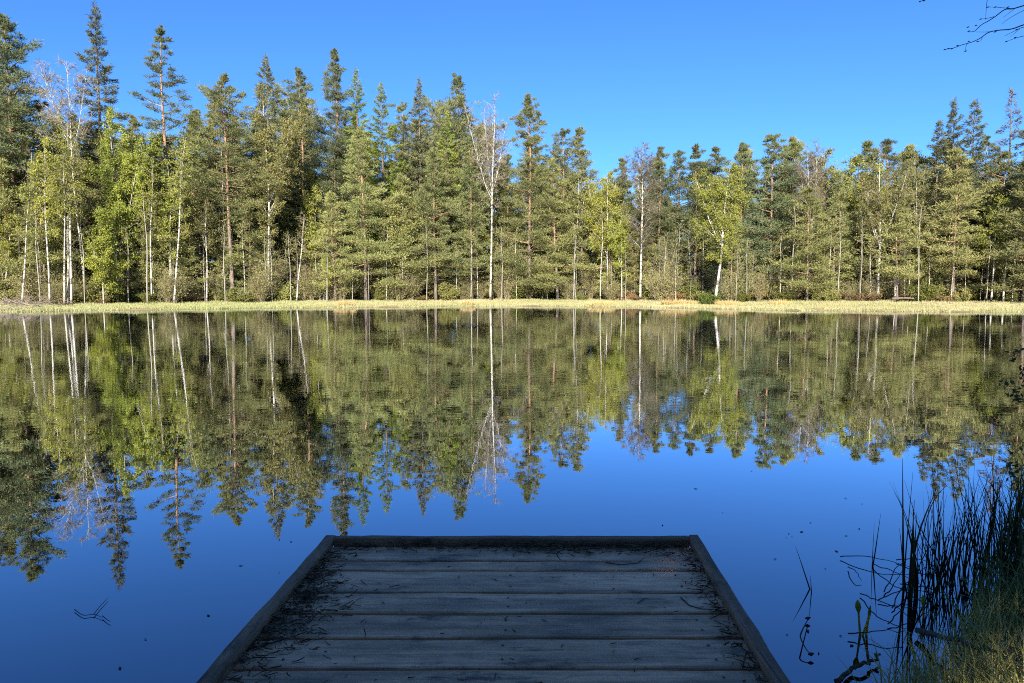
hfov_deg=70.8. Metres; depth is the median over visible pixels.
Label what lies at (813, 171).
pine tree
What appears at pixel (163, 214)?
birch tree
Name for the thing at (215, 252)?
birch tree
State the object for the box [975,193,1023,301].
birch tree
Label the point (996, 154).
spruce tree
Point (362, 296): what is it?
bush
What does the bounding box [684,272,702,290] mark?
bush
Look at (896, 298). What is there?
fallen log
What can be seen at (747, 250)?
sapling
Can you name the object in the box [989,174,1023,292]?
pine tree
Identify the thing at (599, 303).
grass tussock
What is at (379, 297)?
bush
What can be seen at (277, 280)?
bush
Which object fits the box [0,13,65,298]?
pine tree
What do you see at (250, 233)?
pine tree
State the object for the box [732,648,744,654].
dry leaf
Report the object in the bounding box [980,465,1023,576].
reed
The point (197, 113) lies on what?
pine tree
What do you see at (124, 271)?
pine tree
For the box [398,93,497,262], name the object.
pine tree
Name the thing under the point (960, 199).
pine tree
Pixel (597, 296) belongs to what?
bush
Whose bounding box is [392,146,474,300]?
pine tree
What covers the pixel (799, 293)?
bush
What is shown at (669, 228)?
pine tree
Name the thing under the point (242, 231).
sapling
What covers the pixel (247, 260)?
birch tree
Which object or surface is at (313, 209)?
birch tree
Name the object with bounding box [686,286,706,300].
bush
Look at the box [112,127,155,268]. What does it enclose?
pine tree
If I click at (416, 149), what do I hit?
spruce tree
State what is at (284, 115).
pine tree
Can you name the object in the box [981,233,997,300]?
sapling
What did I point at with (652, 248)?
pine tree
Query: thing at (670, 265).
spruce tree
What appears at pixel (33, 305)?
brushwood heap
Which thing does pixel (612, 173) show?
pine tree
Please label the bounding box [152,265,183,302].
bush
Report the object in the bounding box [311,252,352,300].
bush
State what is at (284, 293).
bush
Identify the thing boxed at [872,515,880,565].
reed
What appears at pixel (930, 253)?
sapling
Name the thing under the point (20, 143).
pine tree
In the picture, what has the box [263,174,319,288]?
pine tree
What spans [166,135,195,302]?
birch tree
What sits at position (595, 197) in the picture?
birch tree
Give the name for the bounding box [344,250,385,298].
bush
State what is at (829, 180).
tree
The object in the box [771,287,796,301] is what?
bush
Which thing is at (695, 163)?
pine tree
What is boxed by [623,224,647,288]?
pine tree
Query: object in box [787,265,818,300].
bush
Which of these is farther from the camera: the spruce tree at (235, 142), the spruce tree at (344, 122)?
the spruce tree at (344, 122)
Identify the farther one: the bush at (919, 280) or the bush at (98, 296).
the bush at (919, 280)
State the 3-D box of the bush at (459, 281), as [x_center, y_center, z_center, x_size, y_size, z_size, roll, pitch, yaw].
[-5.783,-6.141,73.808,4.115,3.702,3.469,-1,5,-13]
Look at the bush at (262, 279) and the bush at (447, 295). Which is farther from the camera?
the bush at (447, 295)
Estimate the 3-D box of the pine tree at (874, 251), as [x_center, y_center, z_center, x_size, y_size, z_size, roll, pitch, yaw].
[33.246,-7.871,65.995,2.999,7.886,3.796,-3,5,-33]
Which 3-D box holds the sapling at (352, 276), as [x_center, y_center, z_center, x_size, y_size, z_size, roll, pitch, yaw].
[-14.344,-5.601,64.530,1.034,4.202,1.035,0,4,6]
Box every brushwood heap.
[0,290,51,305]
[0,297,61,309]
[3,291,71,304]
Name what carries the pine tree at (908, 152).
on the ground at (1010, 650)
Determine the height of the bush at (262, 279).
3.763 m
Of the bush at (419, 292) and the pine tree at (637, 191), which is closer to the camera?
the bush at (419, 292)
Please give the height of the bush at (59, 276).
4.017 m
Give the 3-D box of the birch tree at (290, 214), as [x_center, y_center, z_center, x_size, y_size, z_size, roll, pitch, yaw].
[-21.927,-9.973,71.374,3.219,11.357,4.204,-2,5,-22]
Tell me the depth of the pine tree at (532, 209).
78.49 m
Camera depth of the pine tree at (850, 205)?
64.80 m
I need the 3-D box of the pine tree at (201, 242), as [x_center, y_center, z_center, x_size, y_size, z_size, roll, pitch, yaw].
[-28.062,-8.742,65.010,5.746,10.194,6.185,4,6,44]
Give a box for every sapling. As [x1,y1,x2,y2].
[12,226,29,301]
[21,187,50,300]
[24,216,48,303]
[58,228,74,295]
[66,211,90,303]
[115,225,136,303]
[120,189,154,303]
[158,214,181,281]
[167,238,185,278]
[191,213,214,300]
[198,256,210,288]
[214,220,234,301]
[233,215,253,302]
[255,232,268,301]
[264,238,277,301]
[277,234,292,286]
[281,233,295,299]
[290,242,299,272]
[321,236,333,301]
[349,256,356,299]
[364,252,374,290]
[374,213,397,300]
[415,224,431,300]
[450,241,462,299]
[462,226,478,287]
[467,226,485,292]
[491,223,509,299]
[507,226,523,299]
[568,223,583,299]
[572,250,582,297]
[586,203,614,299]
[607,256,615,298]
[620,249,630,301]
[651,239,663,276]
[654,235,673,299]
[670,250,682,300]
[672,224,686,271]
[680,224,696,279]
[696,225,710,289]
[734,244,743,290]
[739,239,752,293]
[749,251,759,300]
[772,229,791,291]
[785,201,808,290]
[824,213,843,277]
[829,207,848,287]
[849,214,870,294]
[852,212,868,295]
[862,236,880,294]
[864,256,873,292]
[881,189,914,301]
[899,207,919,296]
[910,200,935,301]
[921,242,939,301]
[945,250,961,297]
[961,239,973,300]
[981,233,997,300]
[1000,210,1022,301]
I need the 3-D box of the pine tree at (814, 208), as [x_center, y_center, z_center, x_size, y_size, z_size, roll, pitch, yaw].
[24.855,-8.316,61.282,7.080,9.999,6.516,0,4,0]
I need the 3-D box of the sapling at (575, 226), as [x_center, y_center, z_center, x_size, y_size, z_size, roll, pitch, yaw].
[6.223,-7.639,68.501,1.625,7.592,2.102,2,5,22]
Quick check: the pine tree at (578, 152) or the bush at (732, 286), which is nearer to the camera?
the bush at (732, 286)
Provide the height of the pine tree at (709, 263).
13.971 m
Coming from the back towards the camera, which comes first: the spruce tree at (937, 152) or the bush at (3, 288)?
the spruce tree at (937, 152)
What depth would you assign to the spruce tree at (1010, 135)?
60.98 m
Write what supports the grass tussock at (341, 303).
on the ground at (1010, 650)
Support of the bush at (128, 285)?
on the ground at (1010, 650)
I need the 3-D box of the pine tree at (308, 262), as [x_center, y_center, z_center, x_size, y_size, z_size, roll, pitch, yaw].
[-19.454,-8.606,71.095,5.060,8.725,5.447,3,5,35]
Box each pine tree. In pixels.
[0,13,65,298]
[0,89,27,239]
[0,92,54,257]
[0,152,66,278]
[0,158,52,288]
[0,168,94,302]
[1,73,55,158]
[3,99,91,230]
[10,122,97,291]
[40,201,95,293]
[47,113,109,288]
[50,124,131,240]
[52,155,90,273]
[60,128,121,173]
[71,168,132,288]
[71,171,141,280]
[74,167,114,286]
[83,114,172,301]
[90,221,136,286]
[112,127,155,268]
[121,196,184,301]
[124,216,167,301]
[125,130,209,280]
[128,24,204,290]
[128,174,167,289]
[150,153,188,200]
[161,118,231,284]
[161,235,211,295]
[176,72,288,293]
[178,83,257,282]
[183,191,240,286]
[185,118,245,282]
[185,139,205,251]
[189,109,212,251]
[190,155,249,288]
[208,219,250,294]
[211,176,295,289]
[223,114,245,251]
[228,121,300,258]
[234,141,280,250]
[235,229,270,300]
[239,108,272,269]
[240,178,299,286]
[241,112,323,289]
[242,74,328,278]
[262,237,291,288]
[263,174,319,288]
[267,66,337,298]
[281,200,322,297]
[282,97,324,266]
[291,212,346,289]
[297,146,368,298]
[303,47,367,258]
[303,190,360,300]
[312,126,415,300]
[316,152,370,269]
[341,115,377,293]
[350,238,377,293]
[354,211,409,291]
[357,133,381,234]
[357,172,452,299]
[364,155,387,290]
[370,159,429,284]
[372,144,385,207]
[373,101,426,200]
[377,150,431,277]
[385,157,436,297]
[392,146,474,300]
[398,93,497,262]
[407,132,473,284]
[410,95,473,268]
[414,158,454,294]
[414,213,461,297]
[431,183,486,282]
[436,72,494,298]
[436,133,500,298]
[444,122,515,297]
[450,206,509,297]
[455,113,491,183]
[464,122,491,221]
[473,93,590,297]
[475,160,537,286]
[481,244,509,298]
[486,153,527,282]
[501,146,538,260]
[504,221,533,289]
[513,145,569,294]
[520,157,586,299]
[521,232,562,298]
[525,127,597,236]
[539,178,594,291]
[552,164,577,273]
[553,190,611,291]
[555,126,614,294]
[560,208,596,294]
[580,184,640,298]
[596,248,629,298]
[597,179,648,284]
[603,157,652,259]
[606,171,613,183]
[613,231,650,295]
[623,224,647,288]
[630,225,655,281]
[632,160,679,282]
[632,168,647,292]
[633,146,692,278]
[643,150,708,285]
[648,221,689,290]
[649,202,688,284]
[650,208,690,280]
[660,142,718,283]
[672,166,699,269]
[677,160,744,292]
[681,213,722,292]
[690,145,742,282]
[701,148,767,281]
[702,212,762,294]
[716,142,774,276]
[725,158,763,274]
[729,132,822,298]
[746,222,785,288]
[749,165,773,267]
[756,136,818,283]
[756,158,805,291]
[757,142,833,286]
[760,184,849,300]
[766,179,862,298]
[797,156,827,200]
[798,187,868,287]
[800,169,873,290]
[812,184,869,289]
[828,154,905,291]
[846,140,894,285]
[854,138,925,276]
[856,200,929,301]
[858,221,894,287]
[875,222,924,294]
[878,185,958,287]
[886,143,932,266]
[887,204,953,283]
[893,156,906,192]
[900,147,1005,301]
[931,167,980,285]
[937,161,988,291]
[938,180,1023,299]
[967,136,1003,211]
[970,128,1023,263]
[970,150,1022,300]
[972,177,1008,297]
[978,150,1023,302]
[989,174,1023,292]
[1006,188,1023,198]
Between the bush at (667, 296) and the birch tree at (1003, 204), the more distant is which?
the bush at (667, 296)
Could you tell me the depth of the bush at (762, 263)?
66.34 m
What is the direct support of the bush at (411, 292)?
on the ground at (1010, 650)
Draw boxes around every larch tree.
[337,67,387,294]
[358,80,418,279]
[430,110,473,283]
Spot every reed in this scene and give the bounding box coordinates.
[795,546,811,592]
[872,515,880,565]
[891,460,948,587]
[893,480,971,600]
[899,458,914,594]
[906,493,934,599]
[909,457,997,583]
[910,470,1004,577]
[917,471,960,596]
[929,474,980,594]
[948,465,997,586]
[949,457,995,579]
[949,473,987,582]
[952,455,1003,575]
[966,457,1023,569]
[969,464,1023,582]
[977,456,1023,574]
[977,467,1023,579]
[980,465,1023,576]
[1016,457,1023,571]
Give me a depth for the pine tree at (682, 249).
74.11 m
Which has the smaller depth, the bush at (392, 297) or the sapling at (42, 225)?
the sapling at (42, 225)
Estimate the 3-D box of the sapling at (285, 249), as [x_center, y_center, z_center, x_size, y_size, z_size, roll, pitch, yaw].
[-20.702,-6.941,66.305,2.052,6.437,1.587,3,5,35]
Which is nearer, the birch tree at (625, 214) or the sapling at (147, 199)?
the sapling at (147, 199)
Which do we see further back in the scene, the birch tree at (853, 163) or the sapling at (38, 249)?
the birch tree at (853, 163)
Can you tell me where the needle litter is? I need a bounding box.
[218,538,769,682]
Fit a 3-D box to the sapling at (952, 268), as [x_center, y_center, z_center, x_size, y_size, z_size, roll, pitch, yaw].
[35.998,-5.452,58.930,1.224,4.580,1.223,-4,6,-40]
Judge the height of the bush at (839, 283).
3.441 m
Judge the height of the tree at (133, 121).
15.869 m
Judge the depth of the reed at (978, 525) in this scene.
4.06 m
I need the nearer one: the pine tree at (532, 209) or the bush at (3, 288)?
the bush at (3, 288)
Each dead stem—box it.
[840,555,908,566]
[860,593,911,622]
[872,564,924,586]
[878,589,920,599]
[883,563,901,591]
[887,607,926,623]
[891,562,930,607]
[900,583,959,601]
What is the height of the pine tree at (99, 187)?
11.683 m
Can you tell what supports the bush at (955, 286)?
on the ground at (1010, 650)
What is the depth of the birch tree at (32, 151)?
59.62 m
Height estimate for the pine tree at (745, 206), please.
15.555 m
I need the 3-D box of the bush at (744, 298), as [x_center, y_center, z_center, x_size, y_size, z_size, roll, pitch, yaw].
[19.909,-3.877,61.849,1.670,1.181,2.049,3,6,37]
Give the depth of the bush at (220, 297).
62.05 m
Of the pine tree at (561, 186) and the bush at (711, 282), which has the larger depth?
the pine tree at (561, 186)
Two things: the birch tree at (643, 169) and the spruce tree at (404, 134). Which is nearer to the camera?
the birch tree at (643, 169)
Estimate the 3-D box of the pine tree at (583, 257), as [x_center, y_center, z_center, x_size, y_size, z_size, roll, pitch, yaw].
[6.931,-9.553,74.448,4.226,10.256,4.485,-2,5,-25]
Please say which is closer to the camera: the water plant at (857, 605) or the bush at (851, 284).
the water plant at (857, 605)
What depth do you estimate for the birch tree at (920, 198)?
62.20 m
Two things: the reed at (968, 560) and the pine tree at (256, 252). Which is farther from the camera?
the pine tree at (256, 252)
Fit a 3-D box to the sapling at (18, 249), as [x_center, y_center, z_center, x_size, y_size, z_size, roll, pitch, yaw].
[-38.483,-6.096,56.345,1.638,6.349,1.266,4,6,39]
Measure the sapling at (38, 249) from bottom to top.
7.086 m
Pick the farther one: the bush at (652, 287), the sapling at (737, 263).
the bush at (652, 287)
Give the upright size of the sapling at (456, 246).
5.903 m
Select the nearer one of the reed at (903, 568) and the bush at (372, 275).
the reed at (903, 568)
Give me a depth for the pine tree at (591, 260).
73.52 m
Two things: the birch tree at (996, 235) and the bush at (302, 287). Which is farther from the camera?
the bush at (302, 287)
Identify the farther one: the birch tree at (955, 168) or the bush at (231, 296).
the birch tree at (955, 168)
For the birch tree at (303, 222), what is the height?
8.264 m
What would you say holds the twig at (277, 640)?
on the wooden jetty
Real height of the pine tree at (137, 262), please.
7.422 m
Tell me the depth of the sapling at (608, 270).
67.64 m
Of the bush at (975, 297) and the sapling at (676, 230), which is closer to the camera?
the bush at (975, 297)
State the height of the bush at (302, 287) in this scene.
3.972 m
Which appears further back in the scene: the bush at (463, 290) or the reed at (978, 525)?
the bush at (463, 290)
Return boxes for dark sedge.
[933,442,1023,635]
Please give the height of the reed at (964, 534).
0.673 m
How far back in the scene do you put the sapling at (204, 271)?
59.36 m
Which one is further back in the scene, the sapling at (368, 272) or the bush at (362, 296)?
the bush at (362, 296)
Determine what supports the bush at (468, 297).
on the ground at (1010, 650)
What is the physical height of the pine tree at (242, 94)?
19.453 m
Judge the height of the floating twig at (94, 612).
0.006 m
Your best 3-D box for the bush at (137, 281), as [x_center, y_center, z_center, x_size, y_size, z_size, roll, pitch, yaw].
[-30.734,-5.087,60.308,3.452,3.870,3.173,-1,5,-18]
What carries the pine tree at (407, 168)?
on the ground at (1010, 650)
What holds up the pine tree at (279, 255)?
on the ground at (1010, 650)
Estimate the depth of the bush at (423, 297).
67.79 m
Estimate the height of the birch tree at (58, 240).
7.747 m
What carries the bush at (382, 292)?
on the ground at (1010, 650)
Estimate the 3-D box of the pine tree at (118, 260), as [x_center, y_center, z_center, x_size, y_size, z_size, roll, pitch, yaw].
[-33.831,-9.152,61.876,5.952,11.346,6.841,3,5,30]
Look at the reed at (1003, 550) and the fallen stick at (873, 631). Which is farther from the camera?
the reed at (1003, 550)
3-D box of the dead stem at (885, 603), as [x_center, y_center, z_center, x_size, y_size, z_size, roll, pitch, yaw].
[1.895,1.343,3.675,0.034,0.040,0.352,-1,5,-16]
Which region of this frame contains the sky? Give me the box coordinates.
[0,0,1023,263]
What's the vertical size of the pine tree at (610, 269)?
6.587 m
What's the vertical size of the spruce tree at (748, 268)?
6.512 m
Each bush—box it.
[0,257,46,302]
[0,279,21,302]
[18,249,74,301]
[35,274,79,304]
[37,281,62,303]
[44,260,88,302]
[59,279,85,302]
[74,277,101,301]
[77,287,114,303]
[81,273,128,303]
[84,268,135,301]
[92,297,109,303]
[119,265,152,301]
[121,271,135,301]
[122,287,139,302]
[126,260,158,301]
[137,291,160,302]
[150,259,198,302]
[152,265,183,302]
[177,263,220,300]
[179,293,205,301]
[186,282,221,301]
[200,265,232,299]
[215,292,230,301]
[221,286,254,302]
[228,285,252,301]
[242,284,259,300]
[245,260,275,301]
[246,268,274,301]
[250,243,296,300]
[265,287,293,300]
[268,282,299,300]
[287,258,315,299]
[297,263,325,300]
[298,264,339,299]
[306,288,329,300]
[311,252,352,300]
[326,259,358,300]
[342,270,363,299]
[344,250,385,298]
[356,284,368,299]
[362,277,381,299]
[371,285,398,299]
[374,293,385,299]
[378,267,419,300]
[385,287,396,299]
[395,270,429,299]
[398,269,428,300]
[414,295,429,300]
[428,276,448,298]
[437,281,460,300]
[443,269,469,298]
[445,275,478,299]
[460,280,475,299]
[473,274,489,298]
[481,263,514,298]
[492,262,521,299]
[500,286,530,299]
[515,265,544,298]
[534,288,553,298]
[536,291,559,298]
[559,274,571,296]
[559,276,579,299]
[572,286,584,298]
[577,295,587,299]
[578,263,599,298]
[588,280,605,298]
[599,276,623,299]
[617,290,638,300]
[618,266,646,294]
[632,277,654,299]
[632,294,643,300]
[635,258,678,301]
[647,239,689,298]
[649,263,695,300]
[668,278,703,299]
[668,290,686,300]
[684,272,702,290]
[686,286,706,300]
[697,292,719,304]
[703,270,720,294]
[715,267,751,300]
[719,266,757,297]
[719,289,735,300]
[735,292,750,302]
[740,289,768,300]
[746,246,782,298]
[747,268,770,301]
[760,269,796,300]
[762,276,781,299]
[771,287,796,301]
[774,267,810,299]
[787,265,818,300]
[803,278,832,300]
[809,273,835,300]
[816,267,849,292]
[818,286,841,301]
[830,254,867,298]
[841,278,858,300]
[845,290,882,301]
[849,267,883,294]
[857,271,888,300]
[876,273,911,300]
[889,259,922,294]
[898,293,912,300]
[901,267,941,292]
[904,277,946,301]
[913,274,957,295]
[929,294,955,301]
[931,260,981,298]
[943,276,962,294]
[950,287,971,301]
[962,276,980,300]
[969,289,988,300]
[973,259,1011,300]
[988,288,1011,300]
[994,288,1019,301]
[1009,287,1021,301]
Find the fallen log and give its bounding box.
[891,294,919,299]
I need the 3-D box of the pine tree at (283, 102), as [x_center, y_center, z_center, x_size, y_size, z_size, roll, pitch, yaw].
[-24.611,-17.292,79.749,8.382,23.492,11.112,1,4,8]
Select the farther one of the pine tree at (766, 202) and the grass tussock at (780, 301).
the pine tree at (766, 202)
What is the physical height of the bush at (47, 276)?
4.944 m
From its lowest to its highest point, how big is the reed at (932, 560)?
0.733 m
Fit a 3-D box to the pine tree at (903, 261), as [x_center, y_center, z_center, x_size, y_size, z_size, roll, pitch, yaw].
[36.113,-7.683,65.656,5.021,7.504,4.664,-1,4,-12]
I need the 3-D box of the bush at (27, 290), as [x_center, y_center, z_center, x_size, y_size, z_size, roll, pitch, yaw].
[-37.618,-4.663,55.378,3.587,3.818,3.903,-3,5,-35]
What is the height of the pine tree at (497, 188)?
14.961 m
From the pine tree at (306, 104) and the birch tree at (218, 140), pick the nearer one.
the birch tree at (218, 140)
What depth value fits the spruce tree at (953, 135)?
64.14 m
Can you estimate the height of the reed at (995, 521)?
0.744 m
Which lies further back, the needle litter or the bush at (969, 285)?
the bush at (969, 285)
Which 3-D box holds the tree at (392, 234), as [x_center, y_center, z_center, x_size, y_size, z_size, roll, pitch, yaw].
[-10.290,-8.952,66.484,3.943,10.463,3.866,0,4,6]
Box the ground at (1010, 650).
[0,266,1023,682]
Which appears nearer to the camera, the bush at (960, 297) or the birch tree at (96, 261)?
the birch tree at (96, 261)
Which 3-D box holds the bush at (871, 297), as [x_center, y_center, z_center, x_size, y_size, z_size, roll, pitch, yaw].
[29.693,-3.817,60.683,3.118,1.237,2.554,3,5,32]
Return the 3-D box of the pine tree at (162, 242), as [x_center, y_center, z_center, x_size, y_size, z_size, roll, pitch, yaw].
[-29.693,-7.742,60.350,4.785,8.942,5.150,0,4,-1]
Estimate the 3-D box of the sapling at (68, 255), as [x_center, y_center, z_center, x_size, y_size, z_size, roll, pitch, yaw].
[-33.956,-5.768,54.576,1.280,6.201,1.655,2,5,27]
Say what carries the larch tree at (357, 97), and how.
on the ground at (1010, 650)
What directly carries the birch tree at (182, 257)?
on the ground at (1010, 650)
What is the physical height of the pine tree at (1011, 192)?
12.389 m
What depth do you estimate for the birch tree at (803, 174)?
64.01 m
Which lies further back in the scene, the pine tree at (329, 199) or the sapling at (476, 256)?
the sapling at (476, 256)
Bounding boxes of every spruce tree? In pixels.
[67,1,135,270]
[187,110,207,270]
[218,120,257,289]
[240,53,308,286]
[316,148,369,297]
[333,120,357,250]
[386,120,415,227]
[395,77,439,294]
[410,145,432,292]
[475,125,499,282]
[546,132,564,274]
[660,239,678,293]
[739,234,755,292]
[857,234,893,295]
[895,119,965,269]
[926,97,977,282]
[937,98,1001,285]
[972,87,1023,299]
[977,148,1005,272]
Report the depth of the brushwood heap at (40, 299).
53.53 m
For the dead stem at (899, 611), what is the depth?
3.57 m
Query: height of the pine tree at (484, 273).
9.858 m
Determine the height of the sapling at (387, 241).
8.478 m
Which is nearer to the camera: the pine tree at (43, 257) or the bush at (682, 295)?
the pine tree at (43, 257)
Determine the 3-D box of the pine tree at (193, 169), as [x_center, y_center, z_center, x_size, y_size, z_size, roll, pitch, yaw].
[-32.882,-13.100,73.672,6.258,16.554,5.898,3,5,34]
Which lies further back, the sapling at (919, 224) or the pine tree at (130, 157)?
the pine tree at (130, 157)
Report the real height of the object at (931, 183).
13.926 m
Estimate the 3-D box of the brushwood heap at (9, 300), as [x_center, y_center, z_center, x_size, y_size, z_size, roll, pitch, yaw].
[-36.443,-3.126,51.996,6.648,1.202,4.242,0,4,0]
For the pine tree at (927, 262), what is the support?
on the ground at (1010, 650)
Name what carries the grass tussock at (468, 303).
on the ground at (1010, 650)
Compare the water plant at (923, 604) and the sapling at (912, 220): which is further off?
the sapling at (912, 220)
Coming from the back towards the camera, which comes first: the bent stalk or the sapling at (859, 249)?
the sapling at (859, 249)
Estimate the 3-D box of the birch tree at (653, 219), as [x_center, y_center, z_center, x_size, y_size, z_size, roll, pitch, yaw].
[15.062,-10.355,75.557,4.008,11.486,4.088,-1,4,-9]
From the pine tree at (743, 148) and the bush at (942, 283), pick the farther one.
the pine tree at (743, 148)
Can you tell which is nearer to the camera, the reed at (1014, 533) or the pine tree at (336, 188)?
the reed at (1014, 533)
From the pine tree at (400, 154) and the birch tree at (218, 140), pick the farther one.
the pine tree at (400, 154)
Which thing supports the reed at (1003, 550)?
on the ground at (1010, 650)
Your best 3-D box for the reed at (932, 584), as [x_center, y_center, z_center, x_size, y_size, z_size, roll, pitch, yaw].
[2.212,1.058,3.843,0.442,0.703,0.176,0,4,0]
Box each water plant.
[855,600,870,635]
[865,605,870,634]
[921,595,924,617]
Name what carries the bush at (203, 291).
on the ground at (1010, 650)
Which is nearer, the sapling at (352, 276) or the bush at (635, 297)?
the sapling at (352, 276)
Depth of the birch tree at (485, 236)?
72.67 m
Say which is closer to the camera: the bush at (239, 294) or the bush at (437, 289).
the bush at (239, 294)
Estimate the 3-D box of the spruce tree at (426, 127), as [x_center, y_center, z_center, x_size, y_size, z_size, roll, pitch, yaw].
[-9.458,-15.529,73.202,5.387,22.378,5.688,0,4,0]
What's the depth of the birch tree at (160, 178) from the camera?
66.20 m
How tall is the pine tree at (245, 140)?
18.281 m
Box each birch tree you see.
[0,210,23,290]
[7,179,44,301]
[15,139,43,201]
[15,147,65,287]
[22,55,113,301]
[25,135,62,304]
[37,110,94,304]
[43,212,77,275]
[61,200,83,301]
[80,104,164,302]
[80,233,130,302]
[133,149,167,301]
[134,207,172,296]
[149,181,177,267]
[153,147,180,230]
[156,155,186,299]
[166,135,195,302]
[167,183,201,265]
[171,230,191,300]
[191,192,216,301]
[204,214,235,285]
[205,134,252,287]
[225,236,241,279]
[242,240,256,279]
[243,83,320,300]
[245,207,263,262]
[278,193,307,271]
[287,211,310,300]
[295,166,333,288]
[316,191,339,264]
[320,256,334,301]
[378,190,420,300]
[458,91,516,299]
[462,213,492,291]
[482,199,494,281]
[493,190,524,256]
[521,186,553,298]
[536,231,557,298]
[564,169,596,299]
[579,172,624,298]
[592,182,633,260]
[603,213,634,300]
[604,174,631,299]
[611,191,635,271]
[617,142,665,300]
[636,162,660,227]
[637,189,667,246]
[647,214,662,269]
[662,233,678,273]
[685,209,715,290]
[688,161,755,295]
[739,151,768,270]
[742,251,753,284]
[785,139,835,280]
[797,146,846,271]
[824,185,857,290]
[841,149,872,287]
[850,144,917,300]
[858,161,896,270]
[891,235,907,279]
[893,150,942,286]
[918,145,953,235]
[929,152,979,219]
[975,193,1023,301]
[992,211,1015,301]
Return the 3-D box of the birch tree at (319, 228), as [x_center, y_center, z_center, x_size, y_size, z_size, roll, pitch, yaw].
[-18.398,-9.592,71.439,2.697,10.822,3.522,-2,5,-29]
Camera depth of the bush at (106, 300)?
56.59 m
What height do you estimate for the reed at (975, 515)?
0.750 m
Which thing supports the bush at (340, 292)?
on the ground at (1010, 650)
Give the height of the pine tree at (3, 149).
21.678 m
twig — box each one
[74,600,110,621]
[241,657,275,660]
[248,631,307,649]
[605,557,644,564]
[680,597,713,609]
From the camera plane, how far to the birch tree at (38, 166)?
53.81 m
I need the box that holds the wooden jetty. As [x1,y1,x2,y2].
[196,535,790,682]
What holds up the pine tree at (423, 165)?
on the ground at (1010, 650)
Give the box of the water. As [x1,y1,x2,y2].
[0,306,1023,682]
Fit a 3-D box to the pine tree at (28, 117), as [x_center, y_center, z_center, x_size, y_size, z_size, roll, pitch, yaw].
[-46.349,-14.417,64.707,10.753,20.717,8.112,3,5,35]
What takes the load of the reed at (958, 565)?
on the ground at (1010, 650)
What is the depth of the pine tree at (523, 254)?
76.40 m
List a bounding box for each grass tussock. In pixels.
[333,300,355,305]
[460,300,475,304]
[587,300,614,305]
[659,298,687,304]
[676,298,697,304]
[715,299,739,304]
[769,299,791,304]
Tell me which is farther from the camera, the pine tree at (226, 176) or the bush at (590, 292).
the bush at (590, 292)
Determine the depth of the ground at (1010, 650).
52.60 m
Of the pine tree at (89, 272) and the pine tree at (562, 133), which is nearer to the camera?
the pine tree at (89, 272)
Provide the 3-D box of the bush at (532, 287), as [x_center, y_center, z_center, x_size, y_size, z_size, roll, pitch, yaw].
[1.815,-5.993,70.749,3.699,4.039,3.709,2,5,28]
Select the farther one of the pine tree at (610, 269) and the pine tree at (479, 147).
the pine tree at (479, 147)
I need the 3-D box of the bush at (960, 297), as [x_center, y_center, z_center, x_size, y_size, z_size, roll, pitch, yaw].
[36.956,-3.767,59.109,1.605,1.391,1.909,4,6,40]
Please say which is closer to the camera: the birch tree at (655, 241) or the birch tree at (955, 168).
the birch tree at (955, 168)
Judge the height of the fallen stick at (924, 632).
0.140 m
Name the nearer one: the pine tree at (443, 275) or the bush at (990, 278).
the bush at (990, 278)
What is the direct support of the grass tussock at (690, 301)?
on the ground at (1010, 650)
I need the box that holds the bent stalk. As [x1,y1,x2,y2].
[800,617,813,655]
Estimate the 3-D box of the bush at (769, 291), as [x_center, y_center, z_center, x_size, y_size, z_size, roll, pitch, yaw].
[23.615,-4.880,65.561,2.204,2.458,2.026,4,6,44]
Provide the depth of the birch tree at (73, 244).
58.62 m
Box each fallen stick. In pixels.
[834,653,880,682]
[848,629,903,633]
[915,627,996,653]
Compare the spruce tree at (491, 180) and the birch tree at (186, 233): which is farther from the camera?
the spruce tree at (491, 180)
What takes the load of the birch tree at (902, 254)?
on the ground at (1010, 650)
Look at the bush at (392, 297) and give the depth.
67.72 m
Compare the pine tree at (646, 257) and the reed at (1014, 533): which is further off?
the pine tree at (646, 257)
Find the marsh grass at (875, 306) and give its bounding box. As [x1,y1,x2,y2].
[0,298,1023,311]
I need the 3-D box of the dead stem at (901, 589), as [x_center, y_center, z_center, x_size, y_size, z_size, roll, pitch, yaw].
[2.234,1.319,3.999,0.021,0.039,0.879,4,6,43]
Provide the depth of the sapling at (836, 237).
60.75 m
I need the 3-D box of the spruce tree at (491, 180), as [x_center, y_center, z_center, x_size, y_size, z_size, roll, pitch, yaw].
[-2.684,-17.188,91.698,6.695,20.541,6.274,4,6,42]
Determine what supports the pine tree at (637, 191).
on the ground at (1010, 650)
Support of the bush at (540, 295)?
on the ground at (1010, 650)
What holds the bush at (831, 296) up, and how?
on the ground at (1010, 650)
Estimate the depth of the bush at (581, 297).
68.87 m
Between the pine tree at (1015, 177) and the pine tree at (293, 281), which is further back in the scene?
the pine tree at (293, 281)
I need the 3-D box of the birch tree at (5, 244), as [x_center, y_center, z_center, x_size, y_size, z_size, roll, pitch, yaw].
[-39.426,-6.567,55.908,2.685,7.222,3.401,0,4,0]
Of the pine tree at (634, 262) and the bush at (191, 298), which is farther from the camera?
the pine tree at (634, 262)
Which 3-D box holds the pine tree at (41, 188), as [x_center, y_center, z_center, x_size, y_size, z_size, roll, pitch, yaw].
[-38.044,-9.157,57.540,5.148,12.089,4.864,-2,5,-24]
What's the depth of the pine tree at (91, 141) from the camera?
63.26 m
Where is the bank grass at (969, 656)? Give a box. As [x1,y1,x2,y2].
[840,550,1023,682]
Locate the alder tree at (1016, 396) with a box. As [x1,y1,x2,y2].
[919,0,1023,483]

